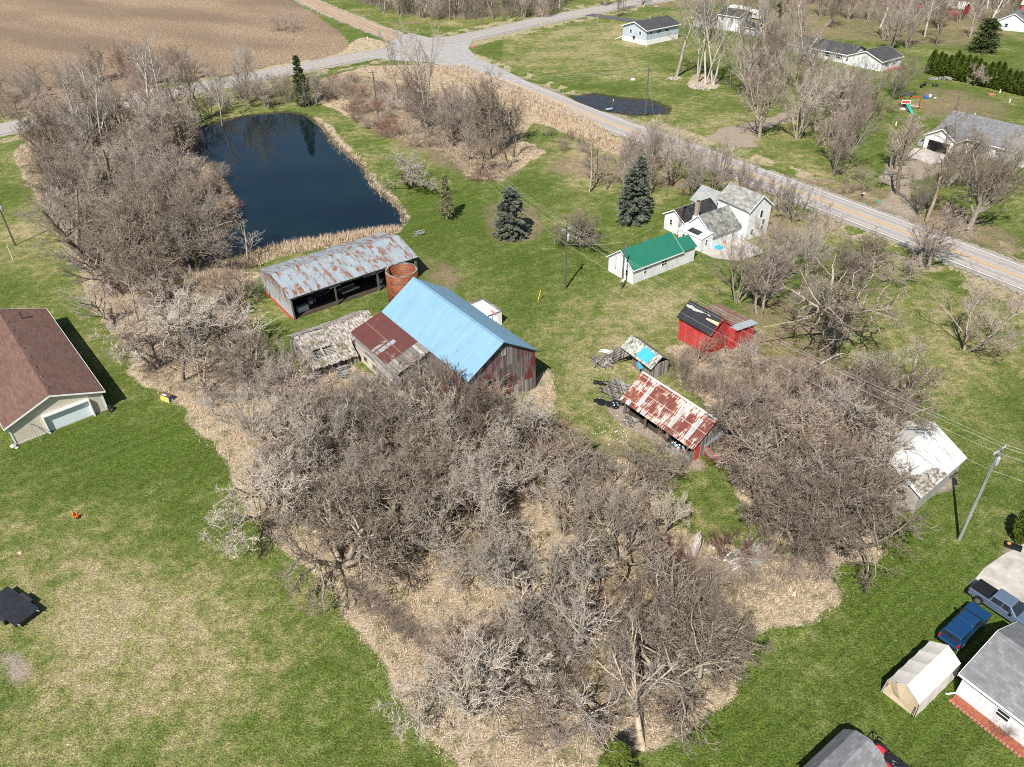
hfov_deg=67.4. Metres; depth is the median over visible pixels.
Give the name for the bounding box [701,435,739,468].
shrub
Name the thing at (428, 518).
dead tree
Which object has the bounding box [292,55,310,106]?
spruce tree
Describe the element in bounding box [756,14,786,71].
bare tree
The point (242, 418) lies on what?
maple tree
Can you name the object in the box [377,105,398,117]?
shrub
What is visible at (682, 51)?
cottonwood tree
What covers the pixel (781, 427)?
spreading tree
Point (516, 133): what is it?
bare tree
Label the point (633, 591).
shrub
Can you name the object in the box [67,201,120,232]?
bare tree
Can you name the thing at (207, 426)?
dry grass
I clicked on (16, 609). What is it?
canopy
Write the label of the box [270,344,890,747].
undergrowth
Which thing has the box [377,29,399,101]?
bare tree
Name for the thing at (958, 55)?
arborvitae
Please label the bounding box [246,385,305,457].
spreading tree
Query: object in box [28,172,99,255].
bare tree
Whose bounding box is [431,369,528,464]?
spreading tree
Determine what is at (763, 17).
cottonwood tree
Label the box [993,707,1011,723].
window
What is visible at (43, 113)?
maple tree
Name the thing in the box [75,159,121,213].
spreading tree
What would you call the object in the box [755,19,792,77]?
maple tree
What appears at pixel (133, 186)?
bare tree
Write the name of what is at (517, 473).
shrub
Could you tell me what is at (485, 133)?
young tree
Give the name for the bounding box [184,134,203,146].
shrub
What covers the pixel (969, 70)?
arborvitae
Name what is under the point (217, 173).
shrub
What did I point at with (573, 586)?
shrub
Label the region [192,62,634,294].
reeds
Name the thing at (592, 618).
young tree
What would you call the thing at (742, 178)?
maple tree
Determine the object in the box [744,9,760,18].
camper trailer
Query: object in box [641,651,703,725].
shrub
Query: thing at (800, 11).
cottonwood tree
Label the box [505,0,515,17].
bare tree
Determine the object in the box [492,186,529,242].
spruce tree
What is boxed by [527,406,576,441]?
shrub
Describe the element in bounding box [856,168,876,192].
young tree
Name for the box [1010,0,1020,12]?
bare tree
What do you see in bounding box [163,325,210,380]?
young tree
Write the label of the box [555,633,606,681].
shrub
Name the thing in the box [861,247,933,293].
shrub
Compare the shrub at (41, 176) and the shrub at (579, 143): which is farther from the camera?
the shrub at (579, 143)
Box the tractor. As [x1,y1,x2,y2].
[872,736,909,766]
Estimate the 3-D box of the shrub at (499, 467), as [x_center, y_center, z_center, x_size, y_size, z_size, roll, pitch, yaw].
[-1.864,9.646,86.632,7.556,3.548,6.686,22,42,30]
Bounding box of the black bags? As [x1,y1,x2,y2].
[594,380,606,385]
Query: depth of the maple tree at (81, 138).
169.85 m
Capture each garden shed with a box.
[739,20,762,35]
[803,729,887,766]
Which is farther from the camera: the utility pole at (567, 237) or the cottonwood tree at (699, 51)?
the cottonwood tree at (699, 51)
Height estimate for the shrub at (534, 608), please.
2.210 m
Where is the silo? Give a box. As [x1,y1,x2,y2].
[385,262,417,302]
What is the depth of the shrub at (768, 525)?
79.13 m
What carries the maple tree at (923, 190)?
on the ground at (152, 632)
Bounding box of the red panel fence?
[704,447,720,466]
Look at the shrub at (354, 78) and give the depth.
230.46 m
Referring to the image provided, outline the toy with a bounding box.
[159,391,173,402]
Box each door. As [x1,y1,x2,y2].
[44,401,92,430]
[493,374,514,403]
[854,58,873,68]
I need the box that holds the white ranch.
[918,110,1023,167]
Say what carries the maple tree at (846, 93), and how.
on the ground at (152, 632)
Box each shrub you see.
[0,92,20,119]
[34,173,52,182]
[46,45,86,92]
[62,227,90,249]
[82,246,109,263]
[98,274,132,295]
[105,39,136,76]
[116,48,160,96]
[117,57,148,91]
[149,52,178,84]
[151,265,179,286]
[170,144,192,156]
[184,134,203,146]
[185,119,202,134]
[195,379,245,411]
[198,178,227,196]
[202,164,230,182]
[207,161,228,172]
[210,81,238,109]
[219,194,244,209]
[262,11,306,30]
[269,69,298,103]
[278,424,306,453]
[287,63,325,105]
[298,442,334,468]
[301,497,340,526]
[314,77,364,101]
[319,85,340,98]
[323,72,341,81]
[334,74,352,87]
[340,102,354,111]
[340,576,353,590]
[342,72,358,82]
[343,579,363,591]
[344,81,368,98]
[345,92,364,103]
[345,99,371,113]
[348,110,366,122]
[351,579,374,600]
[353,476,399,510]
[353,587,377,611]
[357,114,380,128]
[357,588,384,614]
[365,538,435,584]
[366,92,387,106]
[367,99,385,111]
[369,591,397,617]
[369,600,403,628]
[370,79,393,94]
[370,118,391,131]
[372,90,393,102]
[372,118,402,137]
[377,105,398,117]
[381,602,411,629]
[382,114,402,123]
[383,610,415,634]
[384,95,404,109]
[385,85,406,100]
[386,0,408,13]
[387,617,414,644]
[393,121,413,134]
[403,136,419,146]
[403,624,428,645]
[409,121,428,131]
[412,628,429,646]
[417,639,431,652]
[419,494,463,517]
[422,0,445,18]
[422,127,441,137]
[422,136,447,147]
[433,0,451,17]
[442,651,489,692]
[445,448,488,474]
[450,479,507,518]
[456,622,507,657]
[463,401,501,433]
[464,164,501,183]
[467,0,484,17]
[468,675,520,723]
[470,509,530,550]
[475,453,524,486]
[479,432,521,464]
[486,444,530,474]
[492,599,542,649]
[495,454,531,483]
[496,471,539,508]
[501,594,543,634]
[506,442,551,474]
[508,411,551,437]
[508,426,548,450]
[514,464,558,503]
[517,650,572,699]
[522,0,544,11]
[524,451,564,490]
[524,709,572,766]
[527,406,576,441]
[528,421,573,450]
[529,436,572,463]
[535,0,552,17]
[536,616,574,649]
[541,128,554,135]
[542,576,593,618]
[548,0,561,12]
[551,662,598,717]
[555,135,567,144]
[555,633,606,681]
[556,140,571,150]
[562,128,575,139]
[573,134,590,144]
[573,601,621,638]
[575,139,588,153]
[577,702,649,765]
[598,673,654,729]
[603,623,662,678]
[605,599,650,641]
[616,568,665,609]
[633,600,677,635]
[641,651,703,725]
[643,533,691,565]
[648,542,702,591]
[667,346,697,369]
[668,354,694,380]
[669,538,716,572]
[674,364,718,399]
[676,554,742,605]
[677,640,719,683]
[678,595,704,619]
[693,363,723,381]
[697,550,746,586]
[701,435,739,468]
[704,360,743,396]
[706,522,760,564]
[722,559,775,597]
[724,337,759,369]
[732,528,786,561]
[737,501,782,536]
[738,333,764,355]
[740,389,769,410]
[758,354,782,373]
[759,541,810,583]
[760,391,796,414]
[765,223,802,246]
[777,526,832,554]
[787,382,826,402]
[791,543,846,588]
[825,510,873,552]
[840,180,860,191]
[852,161,871,180]
[857,484,897,522]
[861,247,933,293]
[873,92,908,111]
[989,714,1017,738]
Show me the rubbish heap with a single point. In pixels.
(675, 444)
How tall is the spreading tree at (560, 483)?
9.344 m
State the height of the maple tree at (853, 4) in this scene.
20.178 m
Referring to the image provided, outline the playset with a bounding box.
[899,91,920,113]
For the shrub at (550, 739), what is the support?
on the ground at (152, 632)
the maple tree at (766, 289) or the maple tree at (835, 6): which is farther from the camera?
the maple tree at (835, 6)
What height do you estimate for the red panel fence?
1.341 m
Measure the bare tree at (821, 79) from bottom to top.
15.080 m
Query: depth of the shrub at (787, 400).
95.50 m
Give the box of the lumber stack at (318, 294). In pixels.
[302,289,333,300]
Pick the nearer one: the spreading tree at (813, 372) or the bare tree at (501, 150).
the spreading tree at (813, 372)
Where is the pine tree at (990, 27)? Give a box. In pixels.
[965,17,1002,53]
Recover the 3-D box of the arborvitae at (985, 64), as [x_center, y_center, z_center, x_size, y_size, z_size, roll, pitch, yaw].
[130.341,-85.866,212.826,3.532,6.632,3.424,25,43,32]
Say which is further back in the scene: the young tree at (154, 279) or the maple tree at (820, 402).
the young tree at (154, 279)
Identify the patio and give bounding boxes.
[701,238,761,260]
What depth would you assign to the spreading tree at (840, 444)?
79.99 m
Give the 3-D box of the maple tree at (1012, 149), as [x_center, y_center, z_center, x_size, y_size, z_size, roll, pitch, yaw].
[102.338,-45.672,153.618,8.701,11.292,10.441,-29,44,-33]
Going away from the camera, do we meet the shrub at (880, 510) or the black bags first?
the shrub at (880, 510)
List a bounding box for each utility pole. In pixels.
[0,205,15,245]
[368,70,378,116]
[562,226,571,289]
[621,241,625,288]
[644,67,649,116]
[957,445,1006,540]
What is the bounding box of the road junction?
[373,33,526,91]
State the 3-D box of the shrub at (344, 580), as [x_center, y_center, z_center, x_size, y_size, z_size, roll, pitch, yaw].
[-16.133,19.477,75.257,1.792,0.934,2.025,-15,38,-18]
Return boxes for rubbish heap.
[672,441,690,456]
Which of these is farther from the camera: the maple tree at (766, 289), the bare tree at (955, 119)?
the bare tree at (955, 119)
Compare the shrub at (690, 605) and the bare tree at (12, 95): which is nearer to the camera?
the shrub at (690, 605)
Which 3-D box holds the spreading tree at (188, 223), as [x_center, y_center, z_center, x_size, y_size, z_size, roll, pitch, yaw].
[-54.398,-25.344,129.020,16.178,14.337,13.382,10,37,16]
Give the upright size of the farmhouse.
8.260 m
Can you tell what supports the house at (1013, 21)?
on the ground at (152, 632)
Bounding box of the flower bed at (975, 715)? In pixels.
[948,694,1023,757]
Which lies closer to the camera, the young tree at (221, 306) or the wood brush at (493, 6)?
the young tree at (221, 306)
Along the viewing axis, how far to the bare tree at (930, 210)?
138.19 m
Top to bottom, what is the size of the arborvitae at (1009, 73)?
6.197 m
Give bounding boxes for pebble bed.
[667,76,682,79]
[689,82,717,89]
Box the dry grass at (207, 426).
[13,64,892,766]
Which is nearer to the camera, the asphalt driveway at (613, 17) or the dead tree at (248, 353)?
the dead tree at (248, 353)
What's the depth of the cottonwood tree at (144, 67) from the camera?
196.02 m
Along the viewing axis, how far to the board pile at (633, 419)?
95.14 m
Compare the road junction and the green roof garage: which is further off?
the road junction
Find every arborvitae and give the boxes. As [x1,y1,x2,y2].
[925,49,937,73]
[931,51,944,75]
[936,54,948,75]
[942,54,953,76]
[948,50,962,76]
[952,54,965,80]
[959,54,972,81]
[964,55,978,81]
[970,58,983,83]
[975,61,987,85]
[981,61,994,86]
[988,60,1001,87]
[992,62,1008,89]
[999,68,1013,90]
[1005,70,1018,92]
[1010,70,1023,93]
[1010,512,1023,543]
[1016,76,1023,94]
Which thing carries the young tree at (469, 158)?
on the ground at (152, 632)
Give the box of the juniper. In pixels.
[597,739,637,766]
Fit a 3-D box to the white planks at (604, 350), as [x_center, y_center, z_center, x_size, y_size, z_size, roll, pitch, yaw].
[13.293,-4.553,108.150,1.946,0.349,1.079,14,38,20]
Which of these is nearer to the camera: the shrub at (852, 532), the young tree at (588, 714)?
the young tree at (588, 714)
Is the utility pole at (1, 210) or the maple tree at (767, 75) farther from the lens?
the maple tree at (767, 75)
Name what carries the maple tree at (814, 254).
on the ground at (152, 632)
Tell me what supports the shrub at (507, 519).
on the ground at (152, 632)
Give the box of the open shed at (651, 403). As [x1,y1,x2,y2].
[620,371,724,462]
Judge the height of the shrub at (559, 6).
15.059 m
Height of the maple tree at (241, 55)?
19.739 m
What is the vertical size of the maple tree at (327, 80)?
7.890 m
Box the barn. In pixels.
[350,277,538,406]
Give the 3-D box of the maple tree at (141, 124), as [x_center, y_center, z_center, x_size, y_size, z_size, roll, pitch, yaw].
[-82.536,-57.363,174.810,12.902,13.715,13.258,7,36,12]
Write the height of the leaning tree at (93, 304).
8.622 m
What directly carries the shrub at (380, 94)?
on the ground at (152, 632)
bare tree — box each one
[0,82,22,109]
[16,193,104,269]
[20,60,48,90]
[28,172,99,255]
[31,165,92,215]
[50,71,72,105]
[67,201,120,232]
[69,57,91,99]
[76,137,135,189]
[80,182,163,252]
[88,84,127,135]
[107,47,129,79]
[107,164,162,234]
[149,79,195,130]
[149,82,180,106]
[163,39,192,61]
[163,43,188,73]
[164,45,195,122]
[171,48,202,120]
[177,73,211,122]
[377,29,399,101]
[396,0,399,16]
[410,100,442,135]
[449,0,450,19]
[455,121,504,174]
[486,0,493,19]
[490,125,509,169]
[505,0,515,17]
[508,113,529,157]
[616,0,619,16]
[711,29,738,88]
[726,19,754,52]
[728,24,752,77]
[739,0,762,39]
[739,33,778,98]
[749,0,777,34]
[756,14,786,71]
[760,6,783,65]
[775,22,822,83]
[787,11,820,65]
[787,47,835,123]
[790,0,808,32]
[792,44,827,105]
[807,56,834,115]
[808,72,854,145]
[838,53,902,127]
[857,58,892,113]
[888,109,930,194]
[890,0,914,43]
[919,134,967,221]
[929,0,961,45]
[940,90,970,161]
[991,0,995,18]
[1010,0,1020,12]
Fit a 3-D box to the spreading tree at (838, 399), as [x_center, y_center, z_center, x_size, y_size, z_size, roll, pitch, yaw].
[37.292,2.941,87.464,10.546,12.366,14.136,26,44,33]
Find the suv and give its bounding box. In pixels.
[936,601,991,651]
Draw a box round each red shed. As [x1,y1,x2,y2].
[677,300,758,353]
[898,0,929,7]
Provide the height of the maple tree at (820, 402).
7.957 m
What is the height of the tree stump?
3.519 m
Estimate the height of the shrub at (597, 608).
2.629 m
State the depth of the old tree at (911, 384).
91.38 m
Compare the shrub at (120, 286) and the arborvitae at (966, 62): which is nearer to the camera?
the shrub at (120, 286)
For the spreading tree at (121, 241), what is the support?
on the ground at (152, 632)
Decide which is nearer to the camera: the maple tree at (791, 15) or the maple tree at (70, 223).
the maple tree at (70, 223)
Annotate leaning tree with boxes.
[29,221,123,296]
[57,278,114,327]
[537,566,628,679]
[585,605,693,750]
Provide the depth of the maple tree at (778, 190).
143.77 m
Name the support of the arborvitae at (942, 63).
on the ground at (152, 632)
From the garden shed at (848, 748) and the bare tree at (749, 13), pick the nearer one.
the garden shed at (848, 748)
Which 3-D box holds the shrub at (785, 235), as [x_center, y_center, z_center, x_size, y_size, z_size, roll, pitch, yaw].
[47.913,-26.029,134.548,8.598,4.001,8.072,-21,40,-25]
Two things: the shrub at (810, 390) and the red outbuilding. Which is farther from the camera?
the red outbuilding
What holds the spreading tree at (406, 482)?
on the ground at (152, 632)
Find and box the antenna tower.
[677,189,684,235]
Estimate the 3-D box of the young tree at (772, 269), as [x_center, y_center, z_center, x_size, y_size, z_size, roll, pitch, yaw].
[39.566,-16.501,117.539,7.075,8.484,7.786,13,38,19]
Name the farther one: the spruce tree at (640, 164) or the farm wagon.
the spruce tree at (640, 164)
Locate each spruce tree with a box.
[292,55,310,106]
[436,174,455,219]
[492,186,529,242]
[615,167,648,226]
[629,155,653,221]
[768,2,782,39]
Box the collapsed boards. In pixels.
[598,378,631,402]
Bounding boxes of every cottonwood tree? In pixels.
[41,46,105,152]
[58,57,112,160]
[80,50,112,144]
[116,27,165,106]
[123,29,168,109]
[389,23,420,103]
[399,14,446,123]
[663,0,710,76]
[684,0,747,84]
[686,0,727,81]
[695,0,736,84]
[734,7,756,61]
[746,0,778,51]
[772,10,786,61]
[790,0,833,55]
[879,0,898,27]
[922,0,950,36]
[969,0,992,37]
[986,0,1008,17]
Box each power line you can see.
[567,232,994,451]
[568,245,987,468]
[570,228,999,445]
[574,228,1005,444]
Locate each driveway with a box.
[585,14,677,21]
[906,148,948,163]
[968,544,1023,610]
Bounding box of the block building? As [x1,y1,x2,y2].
[847,420,966,513]
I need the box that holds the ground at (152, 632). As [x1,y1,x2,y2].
[0,0,1023,766]
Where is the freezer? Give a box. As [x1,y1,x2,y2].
[295,303,308,312]
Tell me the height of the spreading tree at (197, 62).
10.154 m
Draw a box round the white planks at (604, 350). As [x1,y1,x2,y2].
[599,349,612,353]
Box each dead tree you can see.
[218,333,269,379]
[404,481,458,545]
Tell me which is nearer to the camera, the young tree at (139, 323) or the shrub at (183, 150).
the young tree at (139, 323)
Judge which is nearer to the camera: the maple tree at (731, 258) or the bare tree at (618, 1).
the maple tree at (731, 258)
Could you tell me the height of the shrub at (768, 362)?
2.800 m
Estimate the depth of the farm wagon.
123.57 m
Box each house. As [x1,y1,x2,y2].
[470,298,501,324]
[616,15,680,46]
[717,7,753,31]
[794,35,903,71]
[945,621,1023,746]
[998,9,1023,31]
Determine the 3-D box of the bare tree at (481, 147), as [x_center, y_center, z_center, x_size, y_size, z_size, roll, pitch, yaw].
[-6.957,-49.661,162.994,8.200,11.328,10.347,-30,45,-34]
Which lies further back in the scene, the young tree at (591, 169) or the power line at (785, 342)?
the young tree at (591, 169)
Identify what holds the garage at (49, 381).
on the ground at (152, 632)
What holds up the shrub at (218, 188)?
on the ground at (152, 632)
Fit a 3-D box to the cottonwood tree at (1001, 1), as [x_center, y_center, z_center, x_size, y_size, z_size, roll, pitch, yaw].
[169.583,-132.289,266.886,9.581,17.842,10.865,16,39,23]
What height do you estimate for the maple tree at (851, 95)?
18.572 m
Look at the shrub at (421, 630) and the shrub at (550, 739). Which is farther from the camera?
the shrub at (421, 630)
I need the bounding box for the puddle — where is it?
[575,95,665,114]
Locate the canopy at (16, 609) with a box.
[0,586,39,626]
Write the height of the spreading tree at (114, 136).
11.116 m
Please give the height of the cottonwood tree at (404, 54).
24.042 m
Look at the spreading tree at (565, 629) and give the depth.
66.12 m
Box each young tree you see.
[99,296,182,369]
[107,276,170,320]
[108,294,170,344]
[117,265,185,308]
[157,336,250,398]
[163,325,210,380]
[202,63,229,125]
[202,287,250,321]
[212,301,276,355]
[228,213,262,260]
[401,346,433,398]
[455,120,488,160]
[473,96,506,158]
[475,560,558,630]
[477,665,585,766]
[532,668,626,766]
[545,585,621,650]
[552,527,617,589]
[576,134,608,181]
[579,130,604,191]
[599,152,616,189]
[610,543,698,628]
[637,543,711,628]
[640,140,668,193]
[669,555,758,629]
[673,122,695,167]
[682,334,727,366]
[708,351,731,373]
[713,329,734,354]
[732,343,771,377]
[734,369,758,389]
[749,249,791,298]
[773,357,802,380]
[790,245,845,300]
[843,161,854,182]
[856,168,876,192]
[877,168,893,187]
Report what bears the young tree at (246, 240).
on the ground at (152, 632)
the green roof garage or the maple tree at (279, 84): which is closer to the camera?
the green roof garage
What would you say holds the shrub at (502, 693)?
on the ground at (152, 632)
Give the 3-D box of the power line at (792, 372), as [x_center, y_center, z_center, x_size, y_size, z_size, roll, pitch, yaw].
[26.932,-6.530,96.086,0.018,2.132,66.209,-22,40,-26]
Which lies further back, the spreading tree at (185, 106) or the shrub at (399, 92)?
the shrub at (399, 92)
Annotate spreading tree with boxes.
[0,70,11,101]
[9,100,76,161]
[14,135,68,180]
[39,149,93,193]
[52,91,117,149]
[70,91,113,136]
[71,177,181,274]
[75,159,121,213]
[77,40,109,82]
[80,206,173,289]
[90,287,254,366]
[97,75,123,97]
[97,118,143,166]
[98,146,171,214]
[100,83,139,126]
[102,120,143,175]
[107,145,157,200]
[109,241,183,308]
[110,139,165,180]
[115,94,161,145]
[116,117,182,179]
[122,86,178,149]
[125,134,182,200]
[134,42,165,83]
[134,265,214,314]
[140,98,198,153]
[141,76,203,137]
[142,188,239,266]
[151,179,237,270]
[165,63,185,89]
[167,169,220,241]
[167,295,215,336]
[176,48,207,78]
[181,298,242,345]
[195,264,265,312]
[196,440,340,559]
[203,326,284,383]
[212,345,274,400]
[243,442,328,527]
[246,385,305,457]
[248,428,302,484]
[250,337,315,407]
[256,394,373,471]
[260,448,440,619]
[268,382,356,506]
[289,379,351,445]
[305,405,394,475]
[311,369,400,454]
[312,438,420,499]
[323,387,449,475]
[327,445,470,570]
[333,394,438,460]
[335,361,393,425]
[337,467,414,544]
[367,382,475,462]
[370,623,557,752]
[372,413,461,492]
[378,148,450,190]
[378,465,480,569]
[390,347,479,443]
[398,422,493,509]
[400,72,418,111]
[401,65,434,118]
[413,373,493,466]
[415,447,521,535]
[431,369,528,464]
[432,529,535,592]
[436,91,458,123]
[443,411,550,507]
[444,442,535,549]
[457,528,606,639]
[459,370,528,427]
[464,75,498,116]
[464,105,486,138]
[476,104,512,147]
[481,594,553,693]
[486,390,564,464]
[492,429,572,485]
[510,575,594,684]
[518,417,608,501]
[518,462,600,558]
[549,204,608,247]
[550,470,670,595]
[569,431,672,504]
[591,479,658,537]
[592,579,767,759]
[594,487,693,558]
[610,421,691,499]
[658,124,697,185]
[663,581,776,691]
[676,142,705,195]
[704,388,816,489]
[708,382,864,504]
[708,426,817,534]
[723,156,756,185]
[734,434,823,530]
[746,431,933,594]
[749,411,808,463]
[757,467,862,569]
[763,429,866,555]
[771,227,807,283]
[774,179,821,222]
[778,344,846,422]
[783,414,883,514]
[785,373,883,441]
[809,429,939,541]
[820,407,919,507]
[834,377,946,453]
[835,351,930,420]
[836,226,894,272]
[843,333,926,401]
[938,142,975,186]
[942,117,997,167]
[966,64,992,85]
[967,150,1017,203]
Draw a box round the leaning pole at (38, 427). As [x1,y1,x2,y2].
[29,423,51,441]
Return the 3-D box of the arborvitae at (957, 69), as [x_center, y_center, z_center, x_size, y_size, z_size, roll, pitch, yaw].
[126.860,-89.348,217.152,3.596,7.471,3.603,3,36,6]
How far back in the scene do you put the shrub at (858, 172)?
157.79 m
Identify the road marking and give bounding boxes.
[506,87,1023,289]
[509,82,1023,278]
[513,83,1022,276]
[523,81,1023,266]
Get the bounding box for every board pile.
[335,364,350,379]
[413,229,425,236]
[622,415,639,426]
[723,552,740,569]
[727,531,777,572]
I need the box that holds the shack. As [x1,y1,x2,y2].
[603,335,671,377]
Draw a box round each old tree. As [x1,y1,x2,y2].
[454,63,525,148]
[736,60,795,138]
[751,246,914,355]
[845,333,955,418]
[946,140,1023,230]
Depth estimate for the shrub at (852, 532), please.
77.20 m
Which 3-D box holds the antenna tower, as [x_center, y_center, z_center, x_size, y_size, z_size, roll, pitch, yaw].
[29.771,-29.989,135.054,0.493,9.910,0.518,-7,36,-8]
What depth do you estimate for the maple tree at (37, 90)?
208.31 m
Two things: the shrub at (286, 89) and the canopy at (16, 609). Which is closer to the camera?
the canopy at (16, 609)
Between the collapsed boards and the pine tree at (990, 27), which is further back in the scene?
the pine tree at (990, 27)
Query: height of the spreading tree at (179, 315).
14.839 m
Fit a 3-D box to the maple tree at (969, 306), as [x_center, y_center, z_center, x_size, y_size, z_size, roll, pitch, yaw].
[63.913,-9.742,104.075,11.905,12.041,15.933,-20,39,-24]
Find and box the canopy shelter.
[881,641,960,718]
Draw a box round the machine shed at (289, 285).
[258,232,418,319]
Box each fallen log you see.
[601,711,633,721]
[804,353,849,373]
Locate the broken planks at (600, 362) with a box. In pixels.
[589,354,613,369]
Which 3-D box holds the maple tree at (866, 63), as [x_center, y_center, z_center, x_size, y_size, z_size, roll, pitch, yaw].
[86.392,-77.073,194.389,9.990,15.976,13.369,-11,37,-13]
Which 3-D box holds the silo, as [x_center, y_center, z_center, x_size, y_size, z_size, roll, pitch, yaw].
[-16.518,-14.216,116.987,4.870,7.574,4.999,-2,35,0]
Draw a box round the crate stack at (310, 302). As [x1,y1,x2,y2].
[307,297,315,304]
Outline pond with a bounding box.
[192,113,401,257]
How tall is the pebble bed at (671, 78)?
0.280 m
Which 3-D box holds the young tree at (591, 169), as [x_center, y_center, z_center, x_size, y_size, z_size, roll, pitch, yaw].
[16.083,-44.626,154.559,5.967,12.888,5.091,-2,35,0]
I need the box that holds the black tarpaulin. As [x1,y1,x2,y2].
[593,398,623,408]
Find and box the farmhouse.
[662,182,773,251]
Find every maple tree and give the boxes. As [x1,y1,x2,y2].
[0,63,33,100]
[9,69,50,111]
[10,185,89,237]
[16,86,72,150]
[16,145,97,230]
[27,90,82,141]
[51,109,97,159]
[52,125,93,172]
[52,139,106,182]
[108,67,161,111]
[114,152,194,203]
[116,96,174,156]
[132,178,205,243]
[147,137,209,204]
[159,46,176,67]
[192,378,281,436]
[193,68,228,104]
[193,89,219,117]
[222,31,261,102]
[223,74,260,109]
[240,71,272,100]
[243,78,276,107]
[248,348,335,422]
[264,73,290,96]
[265,469,365,530]
[304,69,333,96]
[361,352,442,418]
[403,89,434,129]
[412,598,502,695]
[414,0,427,18]
[430,76,459,103]
[430,106,459,146]
[434,81,471,135]
[439,82,470,121]
[442,87,485,147]
[447,0,460,15]
[458,0,469,19]
[503,98,530,142]
[518,0,530,17]
[608,142,649,186]
[614,126,647,169]
[615,136,639,165]
[617,157,634,181]
[631,118,672,174]
[636,145,660,182]
[644,114,676,159]
[645,122,675,164]
[653,118,691,172]
[681,147,713,183]
[685,135,708,165]
[700,128,751,184]
[700,149,736,189]
[701,371,788,438]
[705,221,785,303]
[726,36,761,95]
[726,155,760,190]
[728,0,756,20]
[731,34,782,102]
[734,356,814,417]
[740,34,785,81]
[741,237,809,314]
[742,164,783,201]
[744,58,780,111]
[748,211,820,285]
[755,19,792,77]
[756,0,781,31]
[756,443,890,545]
[764,59,838,138]
[767,13,802,69]
[767,174,810,213]
[769,0,799,20]
[769,26,807,88]
[777,396,857,436]
[781,0,821,42]
[783,273,829,322]
[790,222,837,274]
[793,27,844,89]
[793,185,846,259]
[802,69,856,131]
[809,48,850,89]
[810,374,875,438]
[812,99,858,159]
[813,81,887,174]
[819,0,829,16]
[822,67,875,135]
[824,55,859,119]
[826,0,850,27]
[827,244,879,290]
[828,42,881,106]
[828,68,879,149]
[846,0,859,20]
[862,0,885,19]
[873,0,910,38]
[880,1,916,47]
[881,113,932,168]
[886,45,931,97]
[894,0,936,48]
[905,158,956,214]
[906,203,989,269]
[913,0,929,18]
[923,256,1023,352]
[928,0,958,29]
[948,0,970,21]
[972,139,1023,192]
[978,126,1023,192]
[997,133,1023,181]
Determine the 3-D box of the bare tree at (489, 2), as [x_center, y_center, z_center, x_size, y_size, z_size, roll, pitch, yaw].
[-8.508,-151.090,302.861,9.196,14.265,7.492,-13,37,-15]
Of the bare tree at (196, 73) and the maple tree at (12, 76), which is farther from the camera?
the maple tree at (12, 76)
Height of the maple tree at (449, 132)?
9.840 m
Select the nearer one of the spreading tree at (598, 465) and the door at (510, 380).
the spreading tree at (598, 465)
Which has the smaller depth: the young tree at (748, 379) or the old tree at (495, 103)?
the young tree at (748, 379)
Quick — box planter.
[1004,540,1022,551]
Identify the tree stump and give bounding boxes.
[688,530,701,558]
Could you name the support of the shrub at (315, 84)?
on the ground at (152, 632)
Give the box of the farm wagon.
[337,283,359,296]
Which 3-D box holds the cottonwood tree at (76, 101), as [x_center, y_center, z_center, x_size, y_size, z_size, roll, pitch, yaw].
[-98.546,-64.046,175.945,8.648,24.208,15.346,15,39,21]
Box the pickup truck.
[966,579,1023,625]
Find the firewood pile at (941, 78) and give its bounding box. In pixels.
[928,76,958,80]
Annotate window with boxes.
[487,379,492,387]
[499,348,505,357]
[661,259,667,266]
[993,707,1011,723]
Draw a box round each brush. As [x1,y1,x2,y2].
[30,69,521,397]
[349,0,1022,25]
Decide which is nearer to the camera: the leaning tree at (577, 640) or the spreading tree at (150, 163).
the leaning tree at (577, 640)
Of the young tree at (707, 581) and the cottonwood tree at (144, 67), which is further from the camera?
the cottonwood tree at (144, 67)
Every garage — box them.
[0,308,107,444]
[606,232,696,283]
[691,12,717,28]
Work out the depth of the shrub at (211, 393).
99.81 m
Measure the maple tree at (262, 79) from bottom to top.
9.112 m
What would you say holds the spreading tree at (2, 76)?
on the ground at (152, 632)
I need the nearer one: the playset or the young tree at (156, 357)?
the young tree at (156, 357)
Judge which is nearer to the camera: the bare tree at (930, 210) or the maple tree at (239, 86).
the bare tree at (930, 210)
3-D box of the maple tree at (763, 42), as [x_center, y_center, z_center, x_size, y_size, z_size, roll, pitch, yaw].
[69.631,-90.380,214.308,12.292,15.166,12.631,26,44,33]
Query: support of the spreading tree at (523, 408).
on the ground at (152, 632)
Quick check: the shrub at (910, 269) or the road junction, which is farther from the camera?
the road junction
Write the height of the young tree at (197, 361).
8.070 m
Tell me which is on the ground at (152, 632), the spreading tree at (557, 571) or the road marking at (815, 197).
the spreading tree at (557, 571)
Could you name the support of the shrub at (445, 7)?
on the ground at (152, 632)
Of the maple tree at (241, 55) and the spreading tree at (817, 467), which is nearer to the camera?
the spreading tree at (817, 467)
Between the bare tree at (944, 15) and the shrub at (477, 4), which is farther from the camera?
the shrub at (477, 4)
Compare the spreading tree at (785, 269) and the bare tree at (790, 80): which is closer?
the spreading tree at (785, 269)
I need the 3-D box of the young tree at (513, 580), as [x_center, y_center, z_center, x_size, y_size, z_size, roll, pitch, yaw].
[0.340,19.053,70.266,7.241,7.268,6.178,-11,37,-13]
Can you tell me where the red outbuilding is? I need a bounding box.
[943,0,971,16]
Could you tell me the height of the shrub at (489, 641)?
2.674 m
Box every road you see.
[0,0,665,133]
[297,0,403,41]
[514,83,1023,289]
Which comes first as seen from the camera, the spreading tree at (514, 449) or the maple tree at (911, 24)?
the spreading tree at (514, 449)
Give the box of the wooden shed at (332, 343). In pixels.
[286,310,372,377]
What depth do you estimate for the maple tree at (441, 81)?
201.47 m
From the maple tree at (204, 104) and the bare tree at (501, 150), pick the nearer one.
the bare tree at (501, 150)

